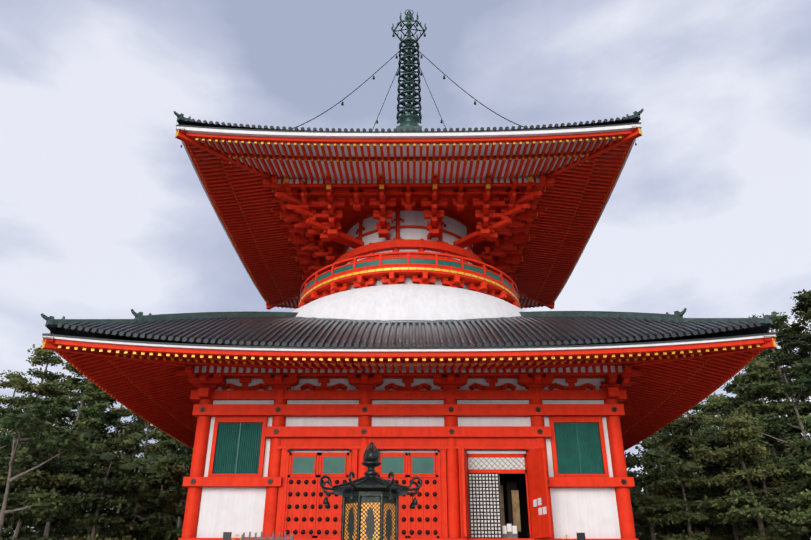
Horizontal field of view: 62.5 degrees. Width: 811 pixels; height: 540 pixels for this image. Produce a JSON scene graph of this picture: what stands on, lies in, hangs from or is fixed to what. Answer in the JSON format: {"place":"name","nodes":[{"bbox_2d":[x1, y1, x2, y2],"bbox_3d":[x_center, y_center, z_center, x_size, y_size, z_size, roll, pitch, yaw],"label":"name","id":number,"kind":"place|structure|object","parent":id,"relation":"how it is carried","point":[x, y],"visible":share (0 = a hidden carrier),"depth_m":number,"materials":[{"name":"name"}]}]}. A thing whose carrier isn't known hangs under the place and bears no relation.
{"place":"outdoors","nodes":[
{"label":"outdoors","id":0,"kind":"place"},
{"bbox_2d":[223,532,231,539],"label":"post","id":1,"kind":"object","parent":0,"point":[226,535],"visible":1,"depth_m":32.31,"materials":[{"name":"grey stone"}]},
{"bbox_2d":[0,0,810,538],"label":"sky","id":2,"kind":"structure","parent":0,"point":[105,214],"materials":[{"name":"white"}]},
{"bbox_2d":[178,374,638,539],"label":"pagoda lower story","id":3,"kind":"object","parent":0,"point":[527,457],"visible":0.94,"depth_m":37.51,"materials":[{"name":"red wood"}]},
{"bbox_2d":[40,308,777,450],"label":"lower roof","id":4,"kind":"structure","parent":3,"relation":"on","point":[675,365],"depth_m":36.35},
{"bbox_2d":[262,172,554,346],"bbox_3d":[0.293,3.331,53.966,23.800,14.130,23.800,0,-25,1],"label":"pagoda upper story","id":5,"kind":"object","parent":4,"relation":"on","point":[399,255],"visible":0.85,"depth_m":48.85,"materials":[{"name":"red wood"}]},
{"bbox_2d":[174,109,643,309],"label":"upper roof","id":6,"kind":"structure","parent":5,"relation":"on","point":[580,163],"depth_m":46.60,"materials":[{"name":"red wood"}]},
{"bbox_2d":[288,10,527,130],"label":"spire","id":7,"kind":"structure","parent":6,"relation":"on","point":[409,120],"depth_m":63.67,"materials":[{"name":"green metal"}]},
{"bbox_2d":[576,533,585,539],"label":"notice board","id":8,"kind":"object","parent":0,"point":[580,536],"visible":1,"depth_m":32.13,"materials":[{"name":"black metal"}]},
{"label":"ground","id":9,"kind":"structure","parent":0,"visible":0},
{"bbox_2d":[0,464,19,507],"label":"tree","id":10,"kind":"object","parent":9,"relation":"on","point":[2,473],"visible":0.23,"depth_m":53.21,"materials":[{"name":"green plant"}]},
{"bbox_2d":[0,370,31,473],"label":"tree","id":11,"kind":"object","parent":9,"relation":"on","point":[14,377],"visible":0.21,"depth_m":82.11,"materials":[{"name":"green plant"}]},
{"bbox_2d":[0,403,32,465],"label":"tree","id":12,"kind":"object","parent":9,"relation":"on","point":[6,443],"visible":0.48,"depth_m":50.12,"materials":[{"name":"green plant"}]},
{"bbox_2d":[0,467,47,539],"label":"tree","id":13,"kind":"object","parent":9,"relation":"on","point":[29,533],"visible":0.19,"depth_m":54.46,"materials":[{"name":"green plant"}]},
{"bbox_2d":[0,344,74,470],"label":"tree","id":14,"kind":"object","parent":9,"relation":"on","point":[42,389],"visible":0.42,"depth_m":71.37,"materials":[{"name":"green plant"}]},
{"bbox_2d":[0,429,87,539],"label":"tree","id":15,"kind":"object","parent":9,"relation":"on","point":[44,474],"visible":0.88,"depth_m":43.35,"materials":[{"name":"green plant"}]},
{"bbox_2d":[15,427,87,538],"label":"tree","id":16,"kind":"object","parent":9,"relation":"on","point":[67,458],"visible":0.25,"depth_m":55.54,"materials":[{"name":"green plant"}]},
{"bbox_2d":[0,409,105,538],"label":"tree","id":17,"kind":"object","parent":9,"relation":"on","point":[25,425],"visible":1,"depth_m":40.85,"materials":[{"name":"green plant"}]},
{"bbox_2d":[0,362,113,536],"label":"tree","id":18,"kind":"object","parent":9,"relation":"on","point":[93,395],"visible":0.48,"depth_m":64.00,"materials":[{"name":"green plant"}]},
{"bbox_2d":[41,379,84,428],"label":"tree","id":19,"kind":"object","parent":9,"relation":"on","point":[63,423],"depth_m":87.33,"materials":[{"name":"green plant"}]},
{"bbox_2d":[22,425,114,539],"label":"tree","id":20,"kind":"object","parent":9,"relation":"on","point":[60,527],"visible":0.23,"depth_m":58.81,"materials":[{"name":"green plant"}]},
{"bbox_2d":[66,391,89,461],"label":"tree","id":21,"kind":"object","parent":9,"relation":"on","point":[74,408],"depth_m":91.22,"materials":[{"name":"green plant"}]},
{"bbox_2d":[58,375,145,539],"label":"tree","id":22,"kind":"object","parent":9,"relation":"on","point":[110,416],"visible":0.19,"depth_m":68.61,"materials":[{"name":"green plant"}]},
{"bbox_2d":[62,449,148,539],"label":"tree","id":23,"kind":"object","parent":9,"relation":"on","point":[91,501],"visible":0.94,"depth_m":44.91,"materials":[{"name":"green plant"}]},
{"bbox_2d":[97,401,144,530],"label":"tree","id":24,"kind":"object","parent":9,"relation":"on","point":[119,422],"visible":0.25,"depth_m":83.85,"materials":[{"name":"green plant"}]},
{"bbox_2d":[97,428,148,512],"bbox_3d":[-25.942,21.464,58.648,5.167,15.517,6.514,0,-25,1],"label":"tree","id":25,"kind":"object","parent":9,"relation":"on","point":[130,444],"visible":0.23,"depth_m":61.35,"materials":[{"name":"green plant"}]},
{"bbox_2d":[71,457,175,539],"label":"tree","id":26,"kind":"object","parent":9,"relation":"on","point":[152,476],"visible":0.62,"depth_m":47.36,"materials":[{"name":"green plant"}]},
{"bbox_2d":[109,418,158,513],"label":"tree","id":27,"kind":"object","parent":9,"relation":"on","point":[131,455],"visible":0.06,"depth_m":88.38,"materials":[{"name":"green plant"}]},
{"bbox_2d":[109,411,188,506],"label":"tree","id":28,"kind":"object","parent":9,"relation":"on","point":[154,435],"visible":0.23,"depth_m":69.89,"materials":[{"name":"green plant"}]},
{"bbox_2d":[114,450,189,539],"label":"tree","id":29,"kind":"object","parent":9,"relation":"on","point":[166,463],"visible":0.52,"depth_m":51.11,"materials":[{"name":"green plant"}]},
{"bbox_2d":[141,435,190,525],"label":"tree","id":30,"kind":"object","parent":9,"relation":"on","point":[177,451],"visible":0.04,"depth_m":78.51,"materials":[{"name":"green plant"}]},
{"bbox_2d":[156,431,192,527],"bbox_3d":[-19.972,21.286,58.940,6.239,16.153,6.623,0,-25,1],"label":"tree","id":31,"kind":"object","parent":9,"relation":"on","point":[168,444],"visible":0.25,"depth_m":59.33,"materials":[{"name":"green plant"}]},
{"bbox_2d":[320,442,421,539],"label":"bronze lantern","id":32,"kind":"object","parent":9,"relation":"on","point":[370,504],"visible":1,"depth_m":9.38,"materials":[{"name":"bronze"},{"name":"gilded metal"}]},
{"bbox_2d":[2,464,810,539],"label":"understory","id":33,"kind":"object","parent":9,"relation":"on","point":[84,531],"visible":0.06,"depth_m":68.99,"materials":[{"name":"green plant"}]},
{"bbox_2d":[626,451,643,534],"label":"tree","id":34,"kind":"object","parent":9,"relation":"on","point":[630,455],"depth_m":115.80,"materials":[{"name":"green plant"}]},
{"bbox_2d":[636,432,658,488],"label":"tree","id":35,"kind":"object","parent":9,"relation":"on","point":[642,470],"visible":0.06,"depth_m":111.24,"materials":[{"name":"green plant"}]},
{"bbox_2d":[625,444,676,539],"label":"tree","id":36,"kind":"object","parent":9,"relation":"on","point":[634,460],"visible":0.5,"depth_m":54.80,"materials":[{"name":"green plant"}]},
{"bbox_2d":[634,430,693,539],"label":"tree","id":37,"kind":"object","parent":9,"relation":"on","point":[647,443],"visible":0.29,"depth_m":58.98,"materials":[{"name":"green plant"}]},
{"bbox_2d":[638,430,695,474],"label":"tree","id":38,"kind":"object","parent":9,"relation":"on","point":[661,433],"visible":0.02,"depth_m":84.95,"materials":[{"name":"green plant"}]},
{"bbox_2d":[637,452,725,539],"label":"tree","id":39,"kind":"object","parent":9,"relation":"on","point":[688,471],"visible":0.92,"depth_m":50.72,"materials":[{"name":"green plant"}]},
{"bbox_2d":[649,401,715,533],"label":"tree","id":40,"kind":"object","parent":9,"relation":"on","point":[698,406],"visible":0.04,"depth_m":71.84,"materials":[{"name":"green plant"}]},
{"bbox_2d":[666,425,731,532],"bbox_3d":[27.008,21.721,59.533,7.147,16.099,8.154,19,-31,-34],"label":"tree","id":41,"kind":"object","parent":9,"relation":"on","point":[685,454],"visible":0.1,"depth_m":61.89,"materials":[{"name":"green plant"}]},
{"bbox_2d":[684,410,719,534],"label":"tree","id":42,"kind":"object","parent":9,"relation":"on","point":[707,417],"visible":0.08,"depth_m":88.09,"materials":[{"name":"green plant"}]},
{"bbox_2d":[659,412,747,539],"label":"tree","id":43,"kind":"object","parent":9,"relation":"on","point":[685,425],"visible":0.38,"depth_m":56.43,"materials":[{"name":"green plant"}]},
{"bbox_2d":[658,427,771,539],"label":"tree","id":44,"kind":"object","parent":9,"relation":"on","point":[714,439],"visible":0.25,"depth_m":52.17,"materials":[{"name":"green plant"}]},
{"bbox_2d":[700,392,749,531],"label":"tree","id":45,"kind":"object","parent":9,"relation":"on","point":[715,402],"visible":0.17,"depth_m":78.78,"materials":[{"name":"green plant"}]},
{"bbox_2d":[691,442,781,539],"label":"tree","id":46,"kind":"object","parent":9,"relation":"on","point":[710,491],"visible":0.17,"depth_m":51.93,"materials":[{"name":"green plant"}]},
{"bbox_2d":[682,407,810,539],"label":"tree","id":47,"kind":"object","parent":9,"relation":"on","point":[745,426],"visible":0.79,"depth_m":47.77,"materials":[{"name":"green plant"}]},
{"bbox_2d":[719,372,785,466],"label":"tree","id":48,"kind":"object","parent":9,"relation":"on","point":[735,402],"visible":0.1,"depth_m":69.59,"materials":[{"name":"green plant"}]},
{"bbox_2d":[721,380,784,456],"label":"tree","id":49,"kind":"object","parent":9,"relation":"on","point":[730,398],"visible":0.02,"depth_m":85.83,"materials":[{"name":"green plant"}]},
{"bbox_2d":[717,456,796,524],"bbox_3d":[30.179,20.750,53.587,8.301,12.794,7.738,-19,-31,35],"label":"tree","id":50,"kind":"object","parent":9,"relation":"on","point":[754,460],"depth_m":55.73,"materials":[{"name":"green plant"}]},
{"bbox_2d":[720,356,810,536],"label":"tree","id":51,"kind":"object","parent":9,"relation":"on","point":[756,369],"visible":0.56,"depth_m":61.35,"materials":[{"name":"green plant"}]},
{"bbox_2d":[721,437,810,539],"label":"tree","id":52,"kind":"object","parent":9,"relation":"on","point":[793,531],"visible":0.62,"depth_m":46.56,"materials":[{"name":"green plant"}]},
{"bbox_2d":[733,358,810,481],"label":"tree","id":53,"kind":"object","parent":9,"relation":"on","point":[800,384],"visible":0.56,"depth_m":50.50,"materials":[{"name":"green plant"}]},
{"bbox_2d":[749,311,809,452],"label":"tree","id":54,"kind":"object","parent":9,"relation":"on","point":[778,321],"visible":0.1,"depth_m":74.00,"materials":[{"name":"green plant"}]},
{"bbox_2d":[754,349,810,454],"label":"tree","id":55,"kind":"object","parent":9,"relation":"on","point":[776,401],"visible":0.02,"depth_m":88.56,"materials":[{"name":"green plant"}]},
{"bbox_2d":[761,322,810,416],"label":"tree","id":56,"kind":"object","parent":9,"relation":"on","point":[803,398],"visible":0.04,"depth_m":83.68,"materials":[{"name":"green plant"}]},
{"bbox_2d":[768,289,810,457],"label":"tree","id":57,"kind":"object","parent":9,"relation":"on","point":[803,308],"visible":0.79,"depth_m":66.55,"materials":[{"name":"green plant"}]},
{"bbox_2d":[775,451,810,539],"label":"tree","id":58,"kind":"object","parent":9,"relation":"on","point":[789,456],"visible":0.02,"depth_m":55.60,"materials":[{"name":"green plant"}]},
{"bbox_2d":[777,413,810,523],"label":"tree","id":59,"kind":"object","parent":9,"relation":"on","point":[801,516],"visible":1,"depth_m":43.05,"materials":[{"name":"green plant"}]},
{"bbox_2d":[778,435,810,509],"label":"tree","id":60,"kind":"object","parent":9,"relation":"on","point":[800,448],"visible":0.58,"depth_m":47.09,"materials":[{"name":"green plant"}]},
{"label":"stone platform","id":61,"kind":"structure","parent":9,"relation":"on","visible":0},
{"bbox_2d":[241,532,293,539],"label":"picket fence","id":62,"kind":"object","parent":61,"relation":"on","point":[243,537],"visible":1,"depth_m":32.24,"materials":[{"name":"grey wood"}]}
]}

